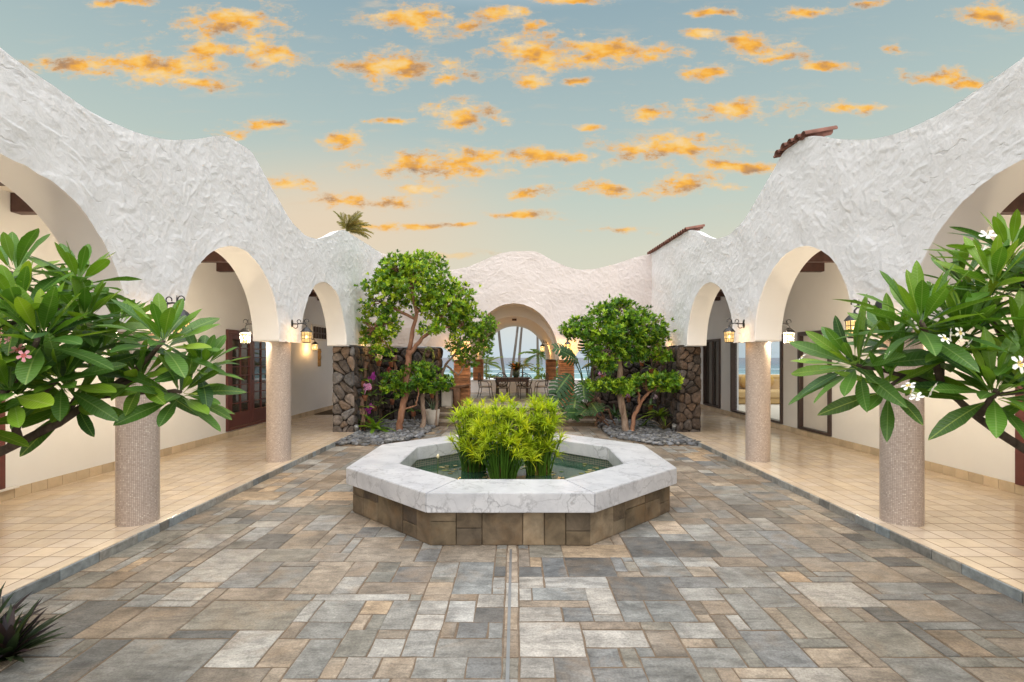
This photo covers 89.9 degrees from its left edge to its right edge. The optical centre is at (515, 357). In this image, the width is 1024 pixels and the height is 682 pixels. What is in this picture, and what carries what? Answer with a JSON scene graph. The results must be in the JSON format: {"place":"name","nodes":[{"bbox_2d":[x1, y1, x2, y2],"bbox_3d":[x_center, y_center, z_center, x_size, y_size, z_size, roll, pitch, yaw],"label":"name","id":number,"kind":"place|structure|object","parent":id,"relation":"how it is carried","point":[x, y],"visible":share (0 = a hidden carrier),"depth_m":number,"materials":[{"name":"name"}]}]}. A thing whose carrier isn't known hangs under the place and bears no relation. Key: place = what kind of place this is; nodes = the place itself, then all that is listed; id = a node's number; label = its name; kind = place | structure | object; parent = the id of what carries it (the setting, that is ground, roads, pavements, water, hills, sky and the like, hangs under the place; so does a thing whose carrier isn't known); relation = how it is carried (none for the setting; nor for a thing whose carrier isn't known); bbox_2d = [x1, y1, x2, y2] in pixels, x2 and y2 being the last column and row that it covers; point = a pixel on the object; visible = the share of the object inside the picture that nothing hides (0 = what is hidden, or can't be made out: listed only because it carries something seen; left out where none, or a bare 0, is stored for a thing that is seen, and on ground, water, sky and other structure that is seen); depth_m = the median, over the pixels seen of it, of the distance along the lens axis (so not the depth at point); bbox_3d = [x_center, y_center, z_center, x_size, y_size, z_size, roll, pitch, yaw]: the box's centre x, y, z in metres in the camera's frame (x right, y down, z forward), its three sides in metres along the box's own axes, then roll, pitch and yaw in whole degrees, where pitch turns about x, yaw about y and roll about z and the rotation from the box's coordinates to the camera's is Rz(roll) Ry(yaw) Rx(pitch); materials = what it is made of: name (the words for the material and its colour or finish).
{"place":"outdoors","nodes":[
{"label":"outdoors","id":0,"kind":"place"},
{"bbox_2d":[0,414,382,607],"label":"walkway","id":1,"kind":"structure","parent":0,"point":[51,536],"depth_m":5.83,"materials":[{"name":"tile"}]},
{"bbox_2d":[0,48,381,526],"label":"arcade wing","id":2,"kind":"structure","parent":1,"relation":"on","point":[207,226],"depth_m":6.30,"materials":[{"name":"white paint"}]},
{"bbox_2d":[165,295,189,333],"bbox_3d":[-3.502,-0.435,5.240,0.326,0.399,0.188,0,0,0],"label":"wall lantern","id":3,"kind":"object","parent":2,"relation":"attached to","point":[184,313],"depth_m":5.23,"materials":[{"name":"metal"}]},
{"bbox_2d":[230,334,252,427],"bbox_3d":[-5.954,0.487,11.100,0.132,1.955,0.900,0,0,0],"label":"door leaf","id":4,"kind":"structure","parent":2,"relation":"in","point":[243,368],"depth_m":11.12,"materials":[{"name":"red paint"}]},
{"bbox_2d":[239,319,251,343],"bbox_3d":[-4.243,-0.415,8.200,0.326,0.399,0.188,0,0,0],"label":"wall lantern","id":5,"kind":"object","parent":2,"relation":"attached to","point":[245,335],"depth_m":8.16,"materials":[{"name":"glass"}]},
{"bbox_2d":[252,336,265,422],"bbox_3d":[-5.980,0.487,12.000,0.080,1.955,0.880,0,0,0],"label":"door leaf","id":6,"kind":"structure","parent":2,"relation":"in","point":[258,348],"depth_m":11.91,"materials":[{"name":"red paint"}]},
{"bbox_2d":[291,319,311,342],"bbox_3d":[-3.502,-0.435,8.380,0.326,0.399,0.188,0,0,0],"label":"wall lantern","id":7,"kind":"object","parent":2,"relation":"attached to","point":[306,333],"depth_m":8.34,"materials":[{"name":"glass"}]},
{"bbox_2d":[311,337,317,350],"bbox_3d":[-5.802,-0.396,14.600,0.326,0.399,0.188,0,0,0],"label":"wall lantern","id":8,"kind":"object","parent":2,"relation":"attached to","point":[314,346],"depth_m":14.56,"materials":[{"name":"glass"}]},
{"bbox_2d":[311,324,326,340],"bbox_3d":[-5.985,-0.750,15.575,0.091,0.480,1.250,0,0,0],"label":"window","id":9,"kind":"structure","parent":2,"relation":"in","point":[318,333],"depth_m":15.49,"materials":[{"name":"brown glass"}]},
{"bbox_2d":[318,349,321,366],"bbox_3d":[-5.938,0.000,15.550,0.080,0.540,0.220,0,0,0],"label":"carved plaque","id":10,"kind":"object","parent":2,"relation":"attached to","point":[319,357],"visible":1,"depth_m":15.49,"materials":[{"name":"brown wood"}]},
{"bbox_2d":[314,409,332,414],"bbox_3d":[-5.450,1.659,15.700,0.900,0.018,1.400,0,0,0],"label":"door mat","id":11,"kind":"object","parent":1,"relation":"on","point":[329,412],"depth_m":15.13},
{"bbox_2d":[484,373,495,378],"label":"young palm","id":12,"kind":"object","parent":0,"point":[490,376],"visible":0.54,"depth_m":23.41,"materials":[{"name":"green plant"}]},
{"bbox_2d":[0,426,1023,681],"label":"courtyard paving","id":13,"kind":"structure","parent":0,"point":[722,570],"depth_m":3.66,"materials":[{"name":"grey stone"}]},
{"bbox_2d":[0,583,53,630],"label":"oyster plant","id":14,"kind":"object","parent":13,"relation":"on","point":[16,607],"visible":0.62,"depth_m":3.22,"materials":[{"name":"green plant"}]},
{"bbox_2d":[0,599,70,662],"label":"oyster plant","id":15,"kind":"object","parent":13,"relation":"on","point":[19,640],"visible":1,"depth_m":3.02,"materials":[{"name":"green plant"}]},
{"bbox_2d":[0,228,247,456],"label":"plumeria tree","id":16,"kind":"object","parent":13,"relation":"on","point":[64,306],"visible":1,"depth_m":2.34,"materials":[{"name":"green plant"}]},
{"bbox_2d":[336,437,421,445],"bbox_3d":[-2.702,1.750,10.480,1.839,0.035,0.517,0,0,-32],"label":"bed edging","id":17,"kind":"object","parent":13,"relation":"on","point":[375,445],"visible":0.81,"depth_m":10.19,"materials":[{"name":"grey stone"}]},
{"bbox_2d":[332,346,442,431],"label":"lava stone wall","id":18,"kind":"structure","parent":13,"relation":"on","point":[347,379],"depth_m":12.05,"materials":[{"name":"grey stone"}]},
{"bbox_2d":[362,383,371,408],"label":"orchid plant","id":19,"kind":"object","parent":18,"relation":"attached to","point":[364,396],"visible":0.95,"depth_m":11.90,"materials":[{"name":"pink plant"}]},
{"bbox_2d":[360,395,374,414],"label":"orchid plant","id":20,"kind":"object","parent":18,"relation":"attached to","point":[367,406],"visible":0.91,"depth_m":11.86,"materials":[{"name":"green plant"}]},
{"bbox_2d":[365,404,378,428],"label":"orchid plant","id":21,"kind":"object","parent":18,"relation":"attached to","point":[369,409],"visible":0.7,"depth_m":11.98,"materials":[{"name":"purple plant"}]},
{"bbox_2d":[367,372,377,403],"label":"orchid plant","id":22,"kind":"object","parent":18,"relation":"attached to","point":[372,377],"visible":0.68,"depth_m":12.24,"materials":[{"name":"purple plant"}]},
{"bbox_2d":[367,385,380,407],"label":"orchid plant","id":23,"kind":"object","parent":18,"relation":"attached to","point":[374,394],"visible":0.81,"depth_m":12.37,"materials":[{"name":"green plant"}]},
{"bbox_2d":[372,393,382,420],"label":"orchid plant","id":24,"kind":"object","parent":18,"relation":"attached to","point":[373,409],"visible":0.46,"depth_m":12.56,"materials":[{"name":"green plant"}]},
{"bbox_2d":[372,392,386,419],"bbox_3d":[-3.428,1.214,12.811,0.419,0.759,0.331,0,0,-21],"label":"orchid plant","id":25,"kind":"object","parent":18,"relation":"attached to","point":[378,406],"visible":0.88,"depth_m":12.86,"materials":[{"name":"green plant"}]},
{"bbox_2d":[374,354,385,369],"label":"orchid plant","id":26,"kind":"object","parent":18,"relation":"attached to","point":[378,363],"visible":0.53,"depth_m":12.75,"materials":[{"name":"brown plant"}]},
{"bbox_2d":[378,378,386,401],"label":"orchid plant","id":27,"kind":"object","parent":18,"relation":"attached to","point":[380,390],"visible":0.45,"depth_m":12.96,"materials":[{"name":"green plant"}]},
{"bbox_2d":[384,351,396,373],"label":"orchid plant","id":28,"kind":"object","parent":18,"relation":"attached to","point":[390,363],"visible":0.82,"depth_m":13.66,"materials":[{"name":"brown plant"}]},
{"bbox_2d":[384,391,397,410],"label":"orchid plant","id":29,"kind":"object","parent":18,"relation":"attached to","point":[392,400],"visible":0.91,"depth_m":13.55,"materials":[{"name":"brown plant"}]},
{"bbox_2d":[392,355,396,379],"bbox_3d":[-3.272,0.346,13.755,0.170,0.836,0.218,0,0,0],"label":"driftwood","id":30,"kind":"object","parent":18,"relation":"on","point":[394,363],"visible":0.49,"depth_m":13.75,"materials":[{"name":"brown wood"}]},
{"bbox_2d":[407,402,420,419],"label":"orchid plant","id":31,"kind":"object","parent":18,"relation":"attached to","point":[413,412],"visible":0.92,"depth_m":13.56,"materials":[{"name":"brown plant"}]},
{"bbox_2d":[423,347,434,363],"bbox_3d":[-2.329,-0.015,13.700,0.334,0.571,0.077,0,0,0],"label":"succulent wreath","id":32,"kind":"object","parent":18,"relation":"attached to","point":[432,350],"visible":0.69,"depth_m":13.68,"materials":[{"name":"green plant"}]},
{"bbox_2d":[346,433,676,544],"bbox_3d":[-0.050,1.497,6.570,3.740,0.506,3.740,0,0,0],"label":"octagonal fountain","id":33,"kind":"object","parent":13,"relation":"on","point":[395,488],"visible":0.75,"depth_m":5.03,"materials":[{"name":"stone"}]},
{"bbox_2d":[416,457,608,479],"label":"pond water","id":34,"kind":"structure","parent":33,"relation":"in","point":[569,468],"depth_m":6.93,"materials":[{"name":"green liquid"}]},
{"bbox_2d":[444,396,500,472],"bbox_3d":[-0.600,1.033,6.941,0.848,1.043,0.819,0,0,36],"label":"papyrus plant","id":35,"kind":"object","parent":34,"relation":"in","point":[462,442],"visible":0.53,"depth_m":6.85,"materials":[{"name":"green plant"}]},
{"bbox_2d":[459,392,542,478],"bbox_3d":[-0.173,0.980,6.436,1.082,1.151,0.915,0,0,0],"label":"papyrus plant","id":36,"kind":"object","parent":34,"relation":"on","point":[503,461],"visible":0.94,"depth_m":6.32,"materials":[{"name":"green plant"}]},
{"bbox_2d":[442,457,598,478],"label":"floating leaves","id":37,"kind":"object","parent":34,"relation":"on","point":[521,468],"visible":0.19,"depth_m":6.85,"materials":[{"name":"green plant"}]},
{"bbox_2d":[508,390,568,475],"bbox_3d":[0.290,0.986,6.706,0.864,1.135,0.808,0,0,0],"label":"papyrus plant","id":38,"kind":"object","parent":34,"relation":"on","point":[547,424],"visible":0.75,"depth_m":6.61,"materials":[{"name":"green plant"}]},
{"bbox_2d":[438,419,597,425],"bbox_3d":[0.010,1.730,13.765,4.180,0.240,1.270,0,0,0],"label":"step","id":39,"kind":"object","parent":13,"relation":"on","point":[569,422],"visible":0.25,"depth_m":13.15,"materials":[{"name":"brown stone"}]},
{"bbox_2d":[439,412,594,418],"bbox_3d":[0.010,1.660,13.940,4.180,0.380,0.920,0,0,0],"label":"step","id":40,"kind":"object","parent":39,"relation":"on","point":[443,415],"visible":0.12,"depth_m":13.50,"materials":[{"name":"stone"}]},
{"bbox_2d":[441,384,470,407],"bbox_3d":[-1.670,1.095,14.241,0.900,0.750,0.918,0,0,0],"label":"stone counter","id":41,"kind":"object","parent":40,"relation":"on","point":[452,396],"visible":0.66,"depth_m":13.96,"materials":[{"name":"beige stone"}]},
{"bbox_2d":[546,335,617,421],"bbox_3d":[1.604,0.368,12.620,1.550,2.316,1.640,0,0,32],"label":"monstera plant","id":42,"kind":"object","parent":13,"relation":"on","point":[561,390],"visible":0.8,"depth_m":12.37,"materials":[{"name":"green plant"}]},
{"bbox_2d":[590,346,700,431],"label":"lava stone wall","id":43,"kind":"structure","parent":13,"relation":"on","point":[682,407],"depth_m":11.82,"materials":[{"name":"grey stone"}]},
{"bbox_2d":[625,394,634,411],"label":"orchid plant","id":44,"kind":"object","parent":43,"relation":"attached to","point":[628,398],"visible":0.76,"depth_m":13.54,"materials":[{"name":"brown plant"}]},
{"bbox_2d":[639,360,648,372],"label":"orchid plant","id":45,"kind":"object","parent":43,"relation":"attached to","point":[641,365],"visible":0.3,"depth_m":13.56,"materials":[{"name":"brown plant"}]},
{"bbox_2d":[646,356,656,373],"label":"orchid plant","id":46,"kind":"object","parent":43,"relation":"attached to","point":[651,370],"visible":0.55,"depth_m":13.35,"materials":[{"name":"green plant"}]},
{"bbox_2d":[612,437,694,445],"bbox_3d":[2.742,1.750,10.480,1.839,0.035,0.517,0,0,32],"label":"bed edging","id":47,"kind":"object","parent":13,"relation":"on","point":[654,445],"visible":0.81,"depth_m":10.23,"materials":[{"name":"grey stone"}]},
{"bbox_2d":[788,209,1023,453],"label":"plumeria tree","id":48,"kind":"object","parent":13,"relation":"on","point":[967,305],"visible":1,"depth_m":2.27,"materials":[{"name":"green plant"}]},
{"label":"gravel bed","id":49,"kind":"structure","parent":13,"relation":"on","visible":0},
{"bbox_2d":[335,419,435,445],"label":"gravel","id":50,"kind":"structure","parent":49,"relation":"on","point":[411,429],"depth_m":11.22,"materials":[{"name":"grey gravel"}]},
{"bbox_2d":[358,361,368,430],"bbox_3d":[-3.593,0.899,11.972,0.247,1.626,0.572,0,0,0],"label":"driftwood","id":51,"kind":"object","parent":50,"relation":"on","point":[362,409],"visible":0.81,"depth_m":11.91,"materials":[{"name":"brown wood"}]},
{"bbox_2d":[361,369,372,390],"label":"orchid plant","id":52,"kind":"object","parent":51,"relation":"on","point":[363,381],"visible":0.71,"depth_m":11.96,"materials":[{"name":"green plant"}]},
{"bbox_2d":[359,411,395,432],"bbox_3d":[-3.214,1.554,11.754,1.198,0.703,1.135,0,0,45],"label":"bird nest fern","id":53,"kind":"object","parent":50,"relation":"on","point":[373,425],"visible":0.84,"depth_m":11.66,"materials":[{"name":"green plant"}]},
{"bbox_2d":[426,409,439,425],"bbox_3d":[-2.111,1.515,13.000,0.370,0.410,0.366,0,0,0],"label":"plant pot","id":54,"kind":"object","parent":50,"relation":"on","point":[430,416],"visible":0.85,"depth_m":12.86,"materials":[{"name":"white ceramic"}]},
{"bbox_2d":[427,398,439,409],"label":"aloe plant","id":55,"kind":"object","parent":54,"relation":"in","point":[432,407],"visible":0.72,"depth_m":12.99,"materials":[{"name":"green plant"}]},
{"bbox_2d":[429,392,439,403],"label":"orchid plant","id":56,"kind":"object","parent":54,"relation":"in","point":[432,396],"visible":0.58,"depth_m":13.76,"materials":[{"name":"brown plant"}]},
{"bbox_2d":[434,309,499,425],"bbox_3d":[-1.190,0.258,12.560,1.638,2.920,1.000,0,0,-8],"label":"garden tree","id":57,"kind":"object","parent":50,"relation":"on","point":[464,358],"visible":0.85,"depth_m":12.52,"materials":[{"name":"green plant"}]},
{"bbox_2d":[379,360,456,427],"bbox_3d":[-2.223,0.925,12.071,1.081,1.782,1.920,0,0,45],"label":"garden tree","id":58,"kind":"object","parent":49,"relation":"on","point":[422,380],"visible":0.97,"depth_m":11.82,"materials":[{"name":"green plant"}]},
{"bbox_2d":[353,248,485,429],"bbox_3d":[-2.213,-0.351,11.934,3.022,4.348,1.681,0,0,0],"label":"garden tree","id":59,"kind":"object","parent":49,"relation":"on","point":[393,281],"visible":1,"depth_m":11.75,"materials":[{"name":"green plant"}]},
{"label":"gravel bed","id":60,"kind":"structure","parent":13,"relation":"on","visible":0},
{"bbox_2d":[556,293,676,430],"bbox_3d":[2.304,0.176,11.823,2.751,3.288,1.582,0,0,0],"label":"garden tree","id":61,"kind":"object","parent":60,"relation":"on","point":[622,337],"visible":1,"depth_m":11.60,"materials":[{"name":"green plant"}]},
{"bbox_2d":[578,369,683,430],"bbox_3d":[2.648,1.012,11.711,2.505,1.536,1.006,0,0,6],"label":"garden tree","id":62,"kind":"object","parent":60,"relation":"on","point":[658,381],"visible":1,"depth_m":11.50,"materials":[{"name":"green plant"}]},
{"bbox_2d":[597,419,700,445],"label":"gravel","id":63,"kind":"structure","parent":60,"relation":"on","point":[652,435],"depth_m":11.25,"materials":[{"name":"grey gravel"}]},
{"bbox_2d":[585,382,615,425],"bbox_3d":[1.991,1.136,12.716,0.875,1.126,0.475,0,0,28],"label":"driftwood","id":64,"kind":"object","parent":63,"relation":"on","point":[601,418],"visible":0.69,"depth_m":12.72,"materials":[{"name":"brown wood"}]},
{"bbox_2d":[601,402,630,421],"bbox_3d":[2.466,1.344,12.889,0.993,0.432,0.961,0,0,41],"label":"leafy plant","id":65,"kind":"object","parent":63,"relation":"on","point":[615,413],"visible":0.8,"depth_m":12.89,"materials":[{"name":"green plant"}]},
{"bbox_2d":[636,417,657,426],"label":"leafy plant","id":66,"kind":"object","parent":63,"relation":"on","point":[646,422],"visible":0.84,"depth_m":12.57,"materials":[{"name":"green plant"}]},
{"bbox_2d":[643,395,657,421],"bbox_3d":[3.522,1.332,13.225,0.380,0.799,0.372,0,0,-34],"label":"orchid plant","id":67,"kind":"object","parent":63,"relation":"on","point":[650,404],"visible":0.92,"depth_m":13.26,"materials":[{"name":"green plant"}]},
{"bbox_2d":[638,405,672,425],"bbox_3d":[3.407,1.410,12.287,1.070,0.544,1.079,0,0,27],"label":"bird nest fern","id":68,"kind":"object","parent":63,"relation":"on","point":[660,414],"visible":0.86,"depth_m":12.22,"materials":[{"name":"green plant"}]},
{"bbox_2d":[652,416,671,428],"bbox_3d":[3.441,1.501,11.905,0.748,0.330,0.601,0,0,0],"label":"spiky bromeliad","id":69,"kind":"object","parent":63,"relation":"on","point":[662,425],"visible":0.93,"depth_m":11.88,"materials":[{"name":"green plant"}]},
{"bbox_2d":[0,0,1023,357],"label":"sky","id":70,"kind":"structure","parent":0,"point":[577,134],"materials":[{"name":"blue"}]},
{"bbox_2d":[440,392,587,411],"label":"lanai floor","id":71,"kind":"structure","parent":0,"point":[487,395],"depth_m":16.27,"materials":[{"name":"beige tile"}]},
{"bbox_2d":[477,373,492,397],"bbox_3d":[-1.032,0.922,17.202,0.478,0.822,0.461,0,0,10],"label":"iron chair","id":72,"kind":"object","parent":71,"relation":"on","point":[479,382],"visible":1,"depth_m":17.10,"materials":[{"name":"black metal"}]},
{"bbox_2d":[495,372,507,394],"bbox_3d":[-0.501,0.922,17.962,0.461,0.822,0.478,0,0,-4],"label":"iron chair","id":73,"kind":"object","parent":71,"relation":"on","point":[500,384],"visible":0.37,"depth_m":18.14,"materials":[{"name":"black metal"}]},
{"bbox_2d":[496,374,509,398],"bbox_3d":[-0.422,0.922,16.738,0.461,0.822,0.478,0,0,8],"label":"iron chair","id":74,"kind":"object","parent":71,"relation":"on","point":[502,387],"visible":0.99,"depth_m":16.57,"materials":[{"name":"black metal"}]},
{"bbox_2d":[493,377,530,397],"bbox_3d":[-0.120,1.000,17.300,1.240,0.660,0.840,0,0,0],"label":"dining table","id":75,"kind":"object","parent":71,"relation":"on","point":[511,379],"visible":0.73,"depth_m":16.94,"materials":[{"name":"brown wood"}]},
{"bbox_2d":[512,370,518,377],"bbox_3d":[0.000,0.545,17.300,0.240,0.250,0.240,0,0,0],"label":"flower vase","id":76,"kind":"object","parent":75,"relation":"on","point":[515,373],"visible":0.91,"depth_m":17.22,"materials":[{"name":"ceramic"}]},
{"bbox_2d":[506,361,526,370],"bbox_3d":[0.052,0.259,17.288,0.713,0.383,0.685,0,0,-11],"label":"flower bouquet","id":77,"kind":"object","parent":76,"relation":"in","point":[515,366],"visible":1,"depth_m":17.22,"materials":[{"name":"orange plant"}]},
{"bbox_2d":[381,251,651,405],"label":"beach pavilion","id":78,"kind":"structure","parent":71,"relation":"on","point":[540,296],"depth_m":13.99,"materials":[{"name":"beige paint"}]},
{"bbox_2d":[540,340,547,351],"bbox_3d":[0.957,-0.386,16.900,0.326,0.399,0.188,0,0,0],"label":"wall lantern","id":79,"kind":"object","parent":78,"relation":"attached to","point":[542,347],"depth_m":16.86,"materials":[{"name":"glass"}]},
{"bbox_2d":[564,339,570,348],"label":"wall lantern","id":80,"kind":"object","parent":78,"relation":"attached to","point":[567,344],"depth_m":13.68,"materials":[{"name":"glass"}]},
{"bbox_2d":[516,372,527,394],"bbox_3d":[0.221,0.922,17.962,0.461,0.822,0.478,0,0,6],"label":"iron chair","id":81,"kind":"object","parent":71,"relation":"on","point":[520,384],"visible":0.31,"depth_m":18.13,"materials":[{"name":"black metal"}]},
{"bbox_2d":[518,373,531,398],"bbox_3d":[0.302,0.922,16.738,0.461,0.822,0.478,0,0,-8],"label":"iron chair","id":82,"kind":"object","parent":71,"relation":"on","point":[525,387],"visible":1,"depth_m":16.57,"materials":[{"name":"black metal"}]},
{"bbox_2d":[534,373,548,396],"bbox_3d":[0.852,0.922,17.202,0.478,0.822,0.461,0,0,-10],"label":"iron chair","id":83,"kind":"object","parent":71,"relation":"on","point":[545,380],"visible":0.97,"depth_m":17.06,"materials":[{"name":"black metal"}]},
{"bbox_2d":[442,358,779,378],"bbox_3d":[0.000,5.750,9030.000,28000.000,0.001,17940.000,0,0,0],"label":"ocean","id":84,"kind":"structure","parent":0,"point":[775,365],"depth_m":297.55,"materials":[{"name":"liquid"}]},
{"bbox_2d":[650,408,1023,603],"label":"walkway","id":85,"kind":"structure","parent":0,"point":[972,530],"depth_m":6.03,"materials":[{"name":"tile"}]},
{"bbox_2d":[647,57,1023,526],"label":"arcade wing","id":86,"kind":"structure","parent":85,"relation":"on","point":[825,223],"depth_m":6.58,"materials":[{"name":"white paint"}]},
{"bbox_2d":[707,341,717,405],"bbox_3d":[6.175,0.495,16.075,0.070,1.990,1.210,0,0,0],"label":"screen door","id":87,"kind":"structure","parent":86,"relation":"in","point":[712,347],"depth_m":16.02,"materials":[{"name":"grey glass"}]},
{"bbox_2d":[723,319,744,342],"bbox_3d":[3.542,-0.435,8.320,0.326,0.399,0.188,0,0,0],"label":"wall lantern","id":88,"kind":"object","parent":86,"relation":"attached to","point":[729,332],"depth_m":8.28,"materials":[{"name":"glass"}]},
{"bbox_2d":[739,374,779,403],"bbox_3d":[8.210,1.060,17.475,2.820,0.940,1.150,0,0,0],"label":"sofa","id":89,"kind":"object","parent":86,"relation":"on","point":[775,393],"depth_m":16.97,"materials":[{"name":"fabric"}]},
{"bbox_2d":[740,375,744,387],"bbox_3d":[7.950,0.830,17.600,0.514,0.485,0.252,0,0,0],"label":"cushion","id":90,"kind":"object","parent":89,"relation":"on","point":[742,382],"visible":0.34,"depth_m":17.55,"materials":[{"name":"fabric"}]},
{"bbox_2d":[782,319,795,343],"bbox_3d":[4.283,-0.415,8.200,0.326,0.399,0.188,0,0,0],"label":"wall lantern","id":91,"kind":"object","parent":86,"relation":"attached to","point":[788,334],"depth_m":8.16,"materials":[{"name":"glass"}]},
{"bbox_2d":[803,335,826,431],"bbox_3d":[6.210,0.510,10.555,0.040,1.949,0.980,0,0,0],"label":"white door","id":92,"kind":"structure","parent":86,"relation":"in","point":[811,419],"depth_m":10.67,"materials":[{"name":"white wood"}]},
{"bbox_2d":[844,299,881,337],"bbox_3d":[3.542,-0.396,5.240,0.326,0.399,0.188,0,0,0],"label":"wall lantern","id":93,"kind":"object","parent":86,"relation":"attached to","point":[849,320],"depth_m":5.23,"materials":[{"name":"glass"}]},
{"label":"beach","id":94,"kind":"structure","parent":0,"visible":0},
{"bbox_2d":[333,211,373,238],"bbox_3d":[-9.623,-2.972,30.018,2.455,11.288,2.473,0,0,0],"label":"coconut palm","id":95,"kind":"object","parent":94,"relation":"on","point":[351,224],"visible":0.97,"depth_m":29.84,"materials":[{"name":"green plant"}]},
{"bbox_2d":[442,367,453,378],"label":"shrub","id":96,"kind":"object","parent":94,"relation":"on","point":[451,372],"visible":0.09,"depth_m":24.00,"materials":[{"name":"green plant"}]},
{"bbox_2d":[484,357,501,377],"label":"young palm","id":97,"kind":"object","parent":94,"relation":"on","point":[490,363],"visible":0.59,"depth_m":23.83,"materials":[{"name":"green plant"}]},
{"bbox_2d":[498,331,505,376],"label":"coconut palm","id":98,"kind":"object","parent":94,"relation":"on","point":[501,354],"depth_m":31.93,"materials":[{"name":"grey plant"}]},
{"bbox_2d":[510,327,518,376],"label":"coconut palm","id":99,"kind":"object","parent":94,"relation":"on","point":[514,351],"visible":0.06,"depth_m":29.94,"materials":[{"name":"grey plant"}]},
{"bbox_2d":[518,327,522,376],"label":"coconut palm","id":100,"kind":"object","parent":94,"relation":"on","point":[520,343],"visible":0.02,"depth_m":35.93,"materials":[{"name":"grey plant"}]},
{"bbox_2d":[512,357,534,376],"bbox_3d":[0.263,1.071,24.000,1.369,2.158,1.009,0,0,36],"label":"young palm","id":101,"kind":"object","parent":94,"relation":"on","point":[526,365],"visible":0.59,"depth_m":23.97,"materials":[{"name":"green plant"}]},
{"bbox_2d":[518,349,544,378],"bbox_3d":[1.016,0.802,23.926,1.707,2.700,1.892,0,0,-31],"label":"young palm","id":102,"kind":"object","parent":94,"relation":"on","point":[540,355],"visible":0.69,"depth_m":23.87,"materials":[{"name":"green plant"}]},
{"bbox_2d":[536,336,538,368],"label":"coconut palm","id":103,"kind":"object","parent":94,"relation":"on","point":[537,342],"depth_m":33.95,"materials":[{"name":"grey plant"}]},
{"bbox_2d":[530,364,545,378],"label":"shrub","id":104,"kind":"object","parent":94,"relation":"on","point":[541,375],"visible":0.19,"depth_m":22.39,"materials":[{"name":"green plant"}]},
{"bbox_2d":[556,360,557,378],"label":"shrub","id":105,"kind":"object","parent":94,"relation":"on","point":[556,368],"visible":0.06,"depth_m":22.32,"materials":[{"name":"green plant"}]}
]}

